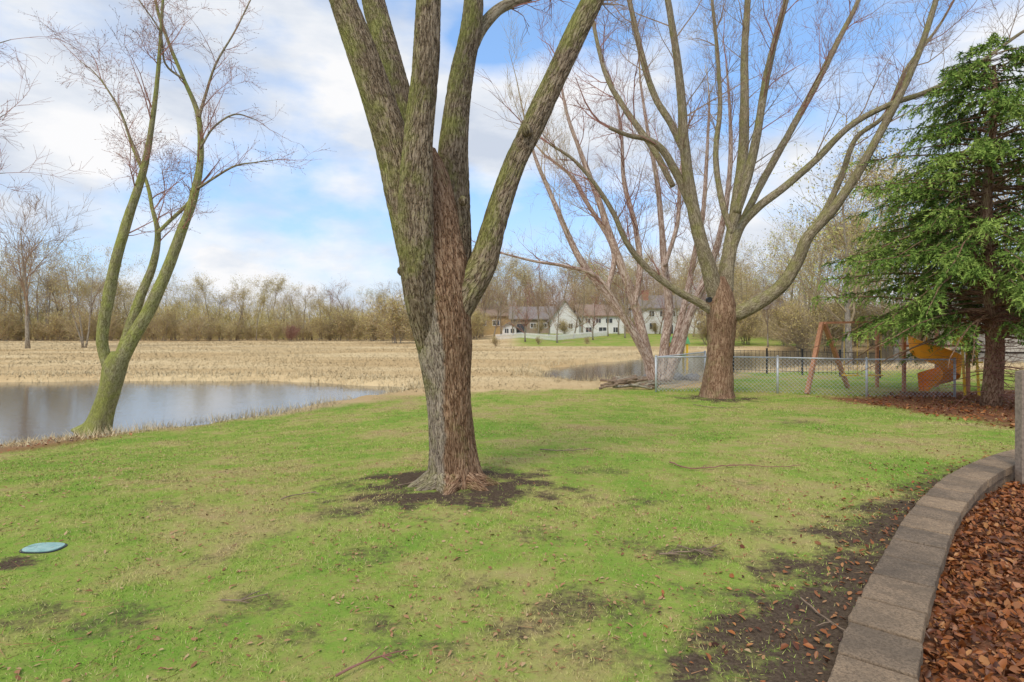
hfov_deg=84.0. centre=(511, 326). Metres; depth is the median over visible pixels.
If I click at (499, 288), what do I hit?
bare tree
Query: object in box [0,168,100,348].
bare tree
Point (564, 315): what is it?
house
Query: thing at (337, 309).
bare tree
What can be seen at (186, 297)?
bare tree
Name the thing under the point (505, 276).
bare tree
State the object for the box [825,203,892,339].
bare tree
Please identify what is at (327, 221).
sky
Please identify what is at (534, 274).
bare tree
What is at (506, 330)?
window
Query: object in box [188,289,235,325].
bare tree
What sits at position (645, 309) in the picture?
bare tree
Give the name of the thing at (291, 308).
bare tree
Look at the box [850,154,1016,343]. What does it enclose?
bare tree
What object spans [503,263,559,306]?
bare tree
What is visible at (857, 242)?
bare tree
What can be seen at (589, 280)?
bare tree
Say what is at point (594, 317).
bare tree
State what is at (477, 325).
shrub
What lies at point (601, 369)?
creek water
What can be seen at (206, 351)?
meadow grass
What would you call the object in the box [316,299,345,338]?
bare tree
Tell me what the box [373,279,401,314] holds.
bare tree
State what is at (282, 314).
bare tree
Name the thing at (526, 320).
bare tree
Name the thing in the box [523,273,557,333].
bare tree
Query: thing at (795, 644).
wall litter
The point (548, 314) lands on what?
bare tree
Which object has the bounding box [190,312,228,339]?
shrub
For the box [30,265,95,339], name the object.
bare tree
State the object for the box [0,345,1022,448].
shore reeds
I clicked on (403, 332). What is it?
shrub
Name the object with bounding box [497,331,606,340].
picket fence
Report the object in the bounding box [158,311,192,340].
shrub
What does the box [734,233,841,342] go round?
bare tree
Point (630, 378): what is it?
log
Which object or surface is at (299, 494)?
fallen branch
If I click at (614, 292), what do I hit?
undergrowth
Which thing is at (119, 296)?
bare tree
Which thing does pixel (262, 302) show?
bare tree
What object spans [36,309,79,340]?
shrub
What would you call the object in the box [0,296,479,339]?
undergrowth
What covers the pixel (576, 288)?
bare tree
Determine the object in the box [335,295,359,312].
bare tree
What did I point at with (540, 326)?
shrub
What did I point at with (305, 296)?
bare tree
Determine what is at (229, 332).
shrub
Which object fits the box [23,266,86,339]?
bare tree
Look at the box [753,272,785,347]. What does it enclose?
bare tree
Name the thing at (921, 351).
swing set
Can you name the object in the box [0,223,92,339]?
bare tree
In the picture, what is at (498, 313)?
bare tree
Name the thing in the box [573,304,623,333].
house
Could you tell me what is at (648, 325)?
house
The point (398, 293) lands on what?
bare tree
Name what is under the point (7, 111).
maple tree
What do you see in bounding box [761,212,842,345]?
bare tree
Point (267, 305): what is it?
bare tree
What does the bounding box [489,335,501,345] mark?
shrub
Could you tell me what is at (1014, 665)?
leaf mulch
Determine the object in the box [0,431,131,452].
bank litter
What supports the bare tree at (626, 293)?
on the ground at (332, 642)
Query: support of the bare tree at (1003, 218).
on the ground at (332, 642)
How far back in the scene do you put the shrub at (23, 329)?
85.82 m
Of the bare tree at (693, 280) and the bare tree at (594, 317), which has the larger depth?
the bare tree at (693, 280)
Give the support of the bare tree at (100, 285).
on the ground at (332, 642)
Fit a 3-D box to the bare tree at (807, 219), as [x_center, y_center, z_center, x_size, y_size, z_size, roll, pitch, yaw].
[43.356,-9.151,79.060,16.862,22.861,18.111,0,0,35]
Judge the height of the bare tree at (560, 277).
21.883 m
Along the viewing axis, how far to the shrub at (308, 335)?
86.56 m
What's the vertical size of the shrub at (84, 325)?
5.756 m
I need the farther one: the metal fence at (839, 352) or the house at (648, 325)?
the house at (648, 325)
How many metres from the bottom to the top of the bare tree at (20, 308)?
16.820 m
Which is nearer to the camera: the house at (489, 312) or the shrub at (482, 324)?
the shrub at (482, 324)
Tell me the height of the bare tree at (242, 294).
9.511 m
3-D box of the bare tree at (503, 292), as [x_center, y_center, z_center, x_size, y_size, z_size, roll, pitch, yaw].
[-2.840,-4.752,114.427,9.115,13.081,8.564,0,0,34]
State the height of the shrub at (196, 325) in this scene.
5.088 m
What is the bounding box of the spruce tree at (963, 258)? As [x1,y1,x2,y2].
[810,32,1023,413]
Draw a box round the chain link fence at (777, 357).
[655,351,955,396]
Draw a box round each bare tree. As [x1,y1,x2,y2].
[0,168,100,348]
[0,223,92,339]
[0,229,40,311]
[0,240,79,339]
[0,247,44,339]
[0,272,34,313]
[0,277,29,339]
[1,281,51,339]
[12,257,70,339]
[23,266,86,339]
[28,273,73,318]
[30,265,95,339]
[30,280,78,336]
[31,222,145,347]
[37,275,81,308]
[45,274,105,339]
[51,283,95,318]
[57,254,148,316]
[64,278,100,339]
[83,277,144,312]
[87,278,135,314]
[94,278,138,319]
[112,297,129,338]
[114,280,147,314]
[126,261,194,315]
[153,302,166,339]
[163,284,195,321]
[163,284,211,320]
[163,297,189,339]
[176,289,211,334]
[178,272,216,320]
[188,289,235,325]
[217,295,248,322]
[224,275,272,324]
[226,281,264,339]
[226,285,270,339]
[246,297,290,336]
[247,290,278,339]
[248,274,282,323]
[264,270,294,317]
[264,289,301,338]
[268,281,302,323]
[274,285,327,339]
[282,291,316,317]
[284,292,325,339]
[296,278,342,338]
[314,276,346,318]
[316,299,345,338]
[320,281,368,339]
[328,301,351,318]
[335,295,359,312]
[349,284,377,317]
[363,285,396,339]
[363,287,394,317]
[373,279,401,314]
[389,281,409,337]
[475,287,501,337]
[476,267,504,336]
[479,276,506,309]
[480,290,511,336]
[481,236,526,303]
[483,275,517,303]
[485,281,514,334]
[486,256,522,300]
[487,266,530,306]
[491,269,518,304]
[492,253,542,306]
[493,272,542,306]
[494,275,544,341]
[497,280,525,334]
[499,249,531,302]
[500,258,540,305]
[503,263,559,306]
[504,252,556,305]
[522,240,571,305]
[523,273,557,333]
[523,280,551,306]
[526,275,578,342]
[529,270,581,306]
[533,247,582,307]
[534,295,560,334]
[542,265,599,301]
[548,258,595,308]
[548,279,590,307]
[551,290,590,332]
[557,275,595,334]
[558,263,621,303]
[564,256,617,302]
[564,272,593,305]
[565,289,611,339]
[569,249,611,299]
[578,256,617,300]
[579,264,634,303]
[582,270,633,303]
[598,272,643,334]
[598,289,622,335]
[605,256,651,301]
[611,273,644,337]
[612,266,659,331]
[616,276,662,323]
[620,248,672,314]
[642,239,685,292]
[642,272,678,294]
[643,275,679,333]
[648,249,695,294]
[651,242,716,294]
[658,249,698,280]
[662,270,697,293]
[662,275,696,323]
[674,282,705,336]
[681,265,700,293]
[687,266,706,321]
[711,243,753,303]
[716,253,758,300]
[718,233,795,303]
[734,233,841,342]
[735,242,783,335]
[738,93,911,357]
[746,228,829,300]
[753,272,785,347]
[754,210,872,344]
[757,179,880,310]
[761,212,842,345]
[764,244,829,302]
[790,215,925,300]
[804,125,1023,354]
[804,200,909,349]
[808,181,883,345]
[815,206,918,350]
[816,242,854,301]
[819,199,899,308]
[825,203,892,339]
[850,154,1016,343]
[896,147,1023,292]
[951,162,1022,281]
[993,174,1023,228]
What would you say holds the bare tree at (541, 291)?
on the ground at (332, 642)
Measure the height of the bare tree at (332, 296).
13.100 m
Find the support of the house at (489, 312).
on the ground at (332, 642)
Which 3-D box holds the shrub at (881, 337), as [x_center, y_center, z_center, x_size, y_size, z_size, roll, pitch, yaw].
[38.383,-0.134,57.808,6.324,6.005,7.869,0,0,34]
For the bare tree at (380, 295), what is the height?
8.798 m
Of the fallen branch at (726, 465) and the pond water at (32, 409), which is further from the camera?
the pond water at (32, 409)
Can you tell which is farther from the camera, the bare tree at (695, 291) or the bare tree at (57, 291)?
the bare tree at (57, 291)
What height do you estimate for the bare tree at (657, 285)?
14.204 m
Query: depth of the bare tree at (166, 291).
112.22 m
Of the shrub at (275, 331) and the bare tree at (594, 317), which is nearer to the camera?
the bare tree at (594, 317)
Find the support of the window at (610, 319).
in the house at (612, 325)
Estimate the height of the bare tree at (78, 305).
12.516 m
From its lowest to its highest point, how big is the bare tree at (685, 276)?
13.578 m
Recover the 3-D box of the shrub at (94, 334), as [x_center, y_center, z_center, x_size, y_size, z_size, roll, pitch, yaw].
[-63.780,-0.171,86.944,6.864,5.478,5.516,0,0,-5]
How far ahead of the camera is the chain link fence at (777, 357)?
18.38 m
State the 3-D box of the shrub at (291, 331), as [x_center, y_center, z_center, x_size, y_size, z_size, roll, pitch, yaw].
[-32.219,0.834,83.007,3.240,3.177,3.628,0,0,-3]
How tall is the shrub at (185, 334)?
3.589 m
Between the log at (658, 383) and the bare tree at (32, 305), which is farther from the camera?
the bare tree at (32, 305)
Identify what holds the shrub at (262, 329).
on the ground at (332, 642)
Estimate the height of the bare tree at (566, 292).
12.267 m
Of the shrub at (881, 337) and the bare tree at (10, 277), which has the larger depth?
the bare tree at (10, 277)
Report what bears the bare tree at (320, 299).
on the ground at (332, 642)
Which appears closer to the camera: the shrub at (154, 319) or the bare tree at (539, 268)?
the shrub at (154, 319)
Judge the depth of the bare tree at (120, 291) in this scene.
90.15 m
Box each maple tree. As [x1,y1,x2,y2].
[0,24,111,197]
[19,0,335,435]
[329,0,635,494]
[473,0,1023,398]
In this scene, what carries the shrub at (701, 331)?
on the ground at (332, 642)
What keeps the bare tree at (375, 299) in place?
on the ground at (332, 642)
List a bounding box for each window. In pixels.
[492,320,499,325]
[504,328,508,333]
[598,327,606,332]
[605,318,612,322]
[613,327,617,332]
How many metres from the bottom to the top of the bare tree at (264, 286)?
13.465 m
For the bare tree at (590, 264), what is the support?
on the ground at (332, 642)
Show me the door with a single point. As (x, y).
(520, 326)
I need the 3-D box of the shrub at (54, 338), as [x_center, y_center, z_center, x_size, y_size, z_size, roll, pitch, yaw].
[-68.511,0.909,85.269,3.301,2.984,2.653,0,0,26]
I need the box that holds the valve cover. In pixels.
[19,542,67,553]
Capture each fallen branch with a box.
[221,590,267,602]
[280,491,320,499]
[335,647,408,676]
[540,448,591,450]
[659,543,721,555]
[669,461,796,468]
[677,545,712,554]
[800,597,844,630]
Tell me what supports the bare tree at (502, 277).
on the ground at (332, 642)
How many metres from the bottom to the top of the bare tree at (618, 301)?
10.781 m
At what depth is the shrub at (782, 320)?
61.75 m
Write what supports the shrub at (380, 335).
on the ground at (332, 642)
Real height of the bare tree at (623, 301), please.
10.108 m
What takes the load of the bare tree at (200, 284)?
on the ground at (332, 642)
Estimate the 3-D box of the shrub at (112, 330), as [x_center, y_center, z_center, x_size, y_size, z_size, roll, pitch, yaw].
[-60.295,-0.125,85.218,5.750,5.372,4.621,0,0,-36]
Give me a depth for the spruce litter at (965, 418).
15.33 m
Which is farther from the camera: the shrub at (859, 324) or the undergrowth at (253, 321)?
the undergrowth at (253, 321)
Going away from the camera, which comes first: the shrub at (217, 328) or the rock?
the rock
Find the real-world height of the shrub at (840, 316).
6.214 m
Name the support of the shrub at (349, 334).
on the ground at (332, 642)
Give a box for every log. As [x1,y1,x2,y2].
[599,383,617,388]
[614,381,627,383]
[615,376,636,381]
[630,378,647,382]
[630,383,651,388]
[633,380,653,384]
[641,382,660,385]
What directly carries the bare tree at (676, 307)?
on the ground at (332, 642)
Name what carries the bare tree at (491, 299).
on the ground at (332, 642)
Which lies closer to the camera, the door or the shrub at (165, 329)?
the shrub at (165, 329)
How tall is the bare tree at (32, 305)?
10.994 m
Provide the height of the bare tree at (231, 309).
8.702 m
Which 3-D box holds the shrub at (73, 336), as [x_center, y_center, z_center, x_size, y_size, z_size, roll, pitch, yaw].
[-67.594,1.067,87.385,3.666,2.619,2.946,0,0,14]
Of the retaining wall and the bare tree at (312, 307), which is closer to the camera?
the retaining wall
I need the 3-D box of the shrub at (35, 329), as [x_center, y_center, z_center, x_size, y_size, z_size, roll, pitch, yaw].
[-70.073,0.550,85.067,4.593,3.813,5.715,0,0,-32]
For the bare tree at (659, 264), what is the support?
on the ground at (332, 642)
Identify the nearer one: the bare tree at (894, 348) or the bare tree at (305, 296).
the bare tree at (894, 348)
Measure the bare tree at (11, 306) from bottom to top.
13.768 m
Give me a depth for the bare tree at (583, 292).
116.82 m
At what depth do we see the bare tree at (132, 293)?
102.57 m
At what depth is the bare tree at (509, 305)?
91.93 m
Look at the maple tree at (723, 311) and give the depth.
17.31 m
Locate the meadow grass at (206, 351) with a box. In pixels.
[0,335,1023,391]
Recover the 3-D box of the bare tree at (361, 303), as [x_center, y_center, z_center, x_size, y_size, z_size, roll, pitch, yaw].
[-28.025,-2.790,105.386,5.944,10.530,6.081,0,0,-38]
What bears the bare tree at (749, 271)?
on the ground at (332, 642)
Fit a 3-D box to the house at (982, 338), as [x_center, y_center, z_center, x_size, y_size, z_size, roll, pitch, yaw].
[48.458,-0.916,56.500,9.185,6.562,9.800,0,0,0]
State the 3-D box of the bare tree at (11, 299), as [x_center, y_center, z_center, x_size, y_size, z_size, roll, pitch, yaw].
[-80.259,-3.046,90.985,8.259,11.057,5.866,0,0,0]
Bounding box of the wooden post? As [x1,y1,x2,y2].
[1015,370,1023,487]
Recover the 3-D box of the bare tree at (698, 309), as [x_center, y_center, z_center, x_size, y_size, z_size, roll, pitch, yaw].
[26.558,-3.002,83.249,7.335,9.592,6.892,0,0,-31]
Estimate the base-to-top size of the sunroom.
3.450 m
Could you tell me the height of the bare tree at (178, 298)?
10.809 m
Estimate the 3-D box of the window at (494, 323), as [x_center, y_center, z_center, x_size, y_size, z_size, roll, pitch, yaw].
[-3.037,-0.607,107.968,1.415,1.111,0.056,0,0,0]
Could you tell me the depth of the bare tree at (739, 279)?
88.36 m
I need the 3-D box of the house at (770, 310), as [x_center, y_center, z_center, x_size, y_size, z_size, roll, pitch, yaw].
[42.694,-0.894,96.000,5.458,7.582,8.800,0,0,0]
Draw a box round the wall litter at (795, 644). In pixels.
[657,442,1007,681]
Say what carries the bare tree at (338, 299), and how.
on the ground at (332, 642)
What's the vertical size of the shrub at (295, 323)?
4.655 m
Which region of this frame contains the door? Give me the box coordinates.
[517,324,524,332]
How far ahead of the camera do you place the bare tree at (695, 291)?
88.29 m
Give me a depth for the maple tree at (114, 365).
12.75 m
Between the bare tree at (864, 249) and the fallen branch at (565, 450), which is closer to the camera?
the fallen branch at (565, 450)
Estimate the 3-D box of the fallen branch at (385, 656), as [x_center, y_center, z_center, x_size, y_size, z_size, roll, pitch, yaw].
[-0.667,1.663,2.811,0.182,0.036,0.362,0,0,35]
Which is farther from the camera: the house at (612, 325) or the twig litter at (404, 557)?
the house at (612, 325)
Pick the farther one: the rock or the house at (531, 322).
the house at (531, 322)
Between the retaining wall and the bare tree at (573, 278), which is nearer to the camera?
the retaining wall
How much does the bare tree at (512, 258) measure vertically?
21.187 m
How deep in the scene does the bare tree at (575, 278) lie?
127.99 m
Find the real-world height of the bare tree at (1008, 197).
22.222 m
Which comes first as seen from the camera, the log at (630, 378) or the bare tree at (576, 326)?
the log at (630, 378)
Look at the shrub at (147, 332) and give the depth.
85.78 m
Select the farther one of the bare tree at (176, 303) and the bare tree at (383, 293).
the bare tree at (383, 293)
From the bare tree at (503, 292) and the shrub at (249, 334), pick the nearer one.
the shrub at (249, 334)
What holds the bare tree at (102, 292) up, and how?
on the ground at (332, 642)
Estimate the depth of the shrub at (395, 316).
71.60 m
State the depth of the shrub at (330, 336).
85.90 m
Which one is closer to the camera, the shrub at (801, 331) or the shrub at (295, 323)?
the shrub at (801, 331)
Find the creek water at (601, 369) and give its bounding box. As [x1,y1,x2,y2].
[537,349,1023,380]
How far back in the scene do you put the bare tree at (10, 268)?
97.25 m
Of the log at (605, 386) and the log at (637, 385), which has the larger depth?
the log at (605, 386)
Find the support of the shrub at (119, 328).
on the ground at (332, 642)
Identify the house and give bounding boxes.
[474,305,514,334]
[509,307,553,332]
[547,300,581,333]
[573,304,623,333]
[628,290,706,333]
[749,298,789,333]
[928,284,1023,351]
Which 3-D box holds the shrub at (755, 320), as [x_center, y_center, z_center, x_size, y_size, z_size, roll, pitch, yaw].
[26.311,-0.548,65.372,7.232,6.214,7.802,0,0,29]
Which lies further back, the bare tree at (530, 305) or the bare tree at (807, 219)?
the bare tree at (530, 305)
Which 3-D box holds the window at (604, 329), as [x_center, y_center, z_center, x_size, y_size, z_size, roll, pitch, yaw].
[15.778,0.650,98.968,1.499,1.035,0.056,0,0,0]
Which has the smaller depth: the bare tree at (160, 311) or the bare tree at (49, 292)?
the bare tree at (160, 311)
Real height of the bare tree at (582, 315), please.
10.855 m
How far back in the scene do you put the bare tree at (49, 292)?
105.82 m
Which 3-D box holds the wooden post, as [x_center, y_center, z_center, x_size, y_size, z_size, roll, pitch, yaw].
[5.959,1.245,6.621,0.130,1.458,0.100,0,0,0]
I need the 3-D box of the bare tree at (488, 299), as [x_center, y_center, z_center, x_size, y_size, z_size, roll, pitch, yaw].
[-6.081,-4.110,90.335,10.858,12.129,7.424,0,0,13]
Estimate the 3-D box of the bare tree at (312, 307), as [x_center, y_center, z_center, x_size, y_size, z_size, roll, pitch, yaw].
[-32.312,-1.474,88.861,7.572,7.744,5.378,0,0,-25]
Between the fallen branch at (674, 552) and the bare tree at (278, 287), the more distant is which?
the bare tree at (278, 287)
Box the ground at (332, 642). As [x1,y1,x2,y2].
[0,328,1023,681]
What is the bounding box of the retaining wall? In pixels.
[827,449,1014,681]
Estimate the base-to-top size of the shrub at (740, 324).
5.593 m
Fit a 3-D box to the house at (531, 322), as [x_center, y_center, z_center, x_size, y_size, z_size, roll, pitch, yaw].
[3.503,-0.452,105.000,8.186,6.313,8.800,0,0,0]
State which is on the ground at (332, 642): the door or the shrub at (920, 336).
the shrub at (920, 336)
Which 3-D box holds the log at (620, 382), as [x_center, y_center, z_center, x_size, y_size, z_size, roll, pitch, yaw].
[3.855,2.020,20.171,0.512,0.184,0.107,0,0,-16]
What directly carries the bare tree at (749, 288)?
on the ground at (332, 642)
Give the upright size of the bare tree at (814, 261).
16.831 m
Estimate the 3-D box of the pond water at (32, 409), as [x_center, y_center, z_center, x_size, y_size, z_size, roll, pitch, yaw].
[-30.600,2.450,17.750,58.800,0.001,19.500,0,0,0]
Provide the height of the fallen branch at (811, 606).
0.022 m
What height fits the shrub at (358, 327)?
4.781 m
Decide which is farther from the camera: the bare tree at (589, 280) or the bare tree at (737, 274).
the bare tree at (589, 280)
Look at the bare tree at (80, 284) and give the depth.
88.59 m
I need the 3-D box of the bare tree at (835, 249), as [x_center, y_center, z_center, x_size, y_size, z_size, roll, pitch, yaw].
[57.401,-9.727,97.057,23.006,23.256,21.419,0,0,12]
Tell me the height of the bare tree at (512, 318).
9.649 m
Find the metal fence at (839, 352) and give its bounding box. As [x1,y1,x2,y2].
[733,348,881,377]
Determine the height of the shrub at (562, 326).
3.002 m
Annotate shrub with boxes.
[0,306,32,340]
[4,318,29,340]
[14,325,37,339]
[29,318,61,340]
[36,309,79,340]
[45,327,60,340]
[58,306,99,340]
[66,325,79,339]
[76,311,114,340]
[90,308,125,340]
[115,324,123,338]
[125,312,159,340]
[143,307,165,339]
[147,304,184,340]
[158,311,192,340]
[175,319,197,340]
[178,309,215,340]
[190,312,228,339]
[201,318,237,340]
[218,324,242,340]
[228,315,256,339]
[244,323,258,339]
[253,321,274,339]
[259,319,290,340]
[282,323,301,340]
[288,313,312,340]
[293,319,315,339]
[299,312,333,340]
[311,307,354,340]
[316,322,338,340]
[334,310,363,340]
[347,316,369,339]
[351,289,412,342]
[353,306,391,340]
[372,323,391,340]
[392,322,410,340]
[471,309,497,339]
[472,309,490,337]
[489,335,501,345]
[530,317,547,332]
[535,336,541,344]
[554,318,574,333]
[649,322,661,333]
[689,309,706,344]
[697,315,756,339]
[735,295,771,344]
[760,296,816,345]
[760,297,839,350]
[797,292,867,348]
[821,300,893,345]
[856,297,919,349]
[868,292,934,340]
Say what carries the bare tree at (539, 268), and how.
on the ground at (332, 642)
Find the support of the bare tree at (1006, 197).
on the ground at (332, 642)
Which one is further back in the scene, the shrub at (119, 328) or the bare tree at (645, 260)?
the bare tree at (645, 260)
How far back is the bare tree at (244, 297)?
109.58 m
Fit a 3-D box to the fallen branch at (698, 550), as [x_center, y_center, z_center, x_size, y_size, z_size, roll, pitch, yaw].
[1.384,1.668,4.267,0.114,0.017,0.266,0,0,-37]
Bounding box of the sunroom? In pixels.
[502,322,518,333]
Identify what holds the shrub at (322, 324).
on the ground at (332, 642)
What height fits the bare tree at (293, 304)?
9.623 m
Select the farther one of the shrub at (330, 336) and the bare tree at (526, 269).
the bare tree at (526, 269)
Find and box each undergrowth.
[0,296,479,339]
[481,265,790,331]
[736,280,923,343]
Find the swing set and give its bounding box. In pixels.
[804,320,982,395]
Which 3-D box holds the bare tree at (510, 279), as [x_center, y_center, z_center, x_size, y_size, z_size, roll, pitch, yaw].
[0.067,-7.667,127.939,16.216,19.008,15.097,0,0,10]
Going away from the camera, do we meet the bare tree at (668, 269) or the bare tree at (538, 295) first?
the bare tree at (538, 295)
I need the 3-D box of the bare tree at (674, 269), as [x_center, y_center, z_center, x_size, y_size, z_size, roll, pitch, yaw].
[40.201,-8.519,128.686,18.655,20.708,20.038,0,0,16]
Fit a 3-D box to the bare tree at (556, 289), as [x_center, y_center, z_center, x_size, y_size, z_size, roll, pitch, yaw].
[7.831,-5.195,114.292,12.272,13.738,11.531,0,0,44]
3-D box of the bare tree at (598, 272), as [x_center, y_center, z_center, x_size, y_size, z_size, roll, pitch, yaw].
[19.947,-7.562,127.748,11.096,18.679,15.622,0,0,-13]
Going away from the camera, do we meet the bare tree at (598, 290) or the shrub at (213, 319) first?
the shrub at (213, 319)
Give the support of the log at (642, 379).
on the log at (639, 383)
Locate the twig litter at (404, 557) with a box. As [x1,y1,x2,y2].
[0,421,1004,681]
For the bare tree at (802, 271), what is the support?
on the ground at (332, 642)
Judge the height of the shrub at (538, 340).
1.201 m
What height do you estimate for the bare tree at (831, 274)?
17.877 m
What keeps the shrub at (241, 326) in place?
on the ground at (332, 642)
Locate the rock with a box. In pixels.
[688,375,698,380]
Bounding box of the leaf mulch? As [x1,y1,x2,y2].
[921,479,1023,681]
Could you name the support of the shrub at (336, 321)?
on the ground at (332, 642)
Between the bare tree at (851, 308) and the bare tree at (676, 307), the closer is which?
the bare tree at (851, 308)
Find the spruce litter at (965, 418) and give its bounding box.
[818,391,1014,428]
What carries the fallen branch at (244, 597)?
on the ground at (332, 642)
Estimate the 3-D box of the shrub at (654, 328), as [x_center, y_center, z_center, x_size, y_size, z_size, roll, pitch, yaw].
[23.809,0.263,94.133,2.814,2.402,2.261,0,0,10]
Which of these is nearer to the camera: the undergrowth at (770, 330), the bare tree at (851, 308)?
the bare tree at (851, 308)
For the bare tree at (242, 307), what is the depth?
91.50 m
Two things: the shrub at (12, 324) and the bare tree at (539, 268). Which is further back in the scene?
the bare tree at (539, 268)
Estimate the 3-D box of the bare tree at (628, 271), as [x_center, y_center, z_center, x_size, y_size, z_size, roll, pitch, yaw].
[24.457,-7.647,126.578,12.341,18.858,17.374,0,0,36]
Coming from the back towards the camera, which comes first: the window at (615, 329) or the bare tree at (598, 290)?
the bare tree at (598, 290)
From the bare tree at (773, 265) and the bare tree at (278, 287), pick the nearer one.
the bare tree at (773, 265)
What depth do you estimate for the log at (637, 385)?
19.61 m
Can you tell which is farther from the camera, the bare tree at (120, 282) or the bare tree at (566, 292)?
the bare tree at (566, 292)
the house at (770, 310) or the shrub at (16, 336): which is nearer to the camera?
the shrub at (16, 336)
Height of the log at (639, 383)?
0.295 m
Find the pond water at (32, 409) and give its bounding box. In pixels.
[0,380,400,443]
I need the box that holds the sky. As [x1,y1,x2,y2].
[0,0,1023,327]
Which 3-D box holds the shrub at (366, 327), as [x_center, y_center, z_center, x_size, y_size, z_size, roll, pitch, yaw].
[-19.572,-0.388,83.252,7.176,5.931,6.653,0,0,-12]
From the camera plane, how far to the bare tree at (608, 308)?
83.90 m
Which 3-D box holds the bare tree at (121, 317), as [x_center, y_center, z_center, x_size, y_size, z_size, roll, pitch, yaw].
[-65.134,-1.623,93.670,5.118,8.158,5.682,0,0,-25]
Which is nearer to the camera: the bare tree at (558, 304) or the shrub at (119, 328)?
the bare tree at (558, 304)
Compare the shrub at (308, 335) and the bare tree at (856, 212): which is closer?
the bare tree at (856, 212)
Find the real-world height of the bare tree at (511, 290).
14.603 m
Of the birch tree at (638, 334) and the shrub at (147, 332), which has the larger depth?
the shrub at (147, 332)
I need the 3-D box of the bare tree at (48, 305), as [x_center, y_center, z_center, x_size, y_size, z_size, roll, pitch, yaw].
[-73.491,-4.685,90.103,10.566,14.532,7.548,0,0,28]
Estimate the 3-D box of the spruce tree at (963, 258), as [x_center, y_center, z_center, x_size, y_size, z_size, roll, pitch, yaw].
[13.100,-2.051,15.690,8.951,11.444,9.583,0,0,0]
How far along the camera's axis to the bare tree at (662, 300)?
91.86 m
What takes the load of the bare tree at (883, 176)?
on the ground at (332, 642)
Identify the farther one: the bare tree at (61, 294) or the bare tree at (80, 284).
the bare tree at (61, 294)
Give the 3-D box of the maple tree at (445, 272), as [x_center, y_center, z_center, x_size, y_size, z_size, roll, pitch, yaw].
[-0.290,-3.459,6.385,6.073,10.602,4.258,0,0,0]
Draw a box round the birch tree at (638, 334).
[472,0,778,381]
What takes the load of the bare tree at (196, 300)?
on the ground at (332, 642)
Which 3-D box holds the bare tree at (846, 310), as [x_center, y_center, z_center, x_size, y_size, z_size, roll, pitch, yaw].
[25.306,-6.860,44.523,11.541,20.914,11.806,0,0,-26]
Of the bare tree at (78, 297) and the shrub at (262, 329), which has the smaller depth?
the shrub at (262, 329)
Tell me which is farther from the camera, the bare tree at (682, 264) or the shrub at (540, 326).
the bare tree at (682, 264)
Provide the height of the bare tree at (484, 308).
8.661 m
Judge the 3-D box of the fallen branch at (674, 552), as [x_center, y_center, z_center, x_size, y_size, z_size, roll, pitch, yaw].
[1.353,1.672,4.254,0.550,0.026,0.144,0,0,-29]
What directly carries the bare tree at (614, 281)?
on the ground at (332, 642)

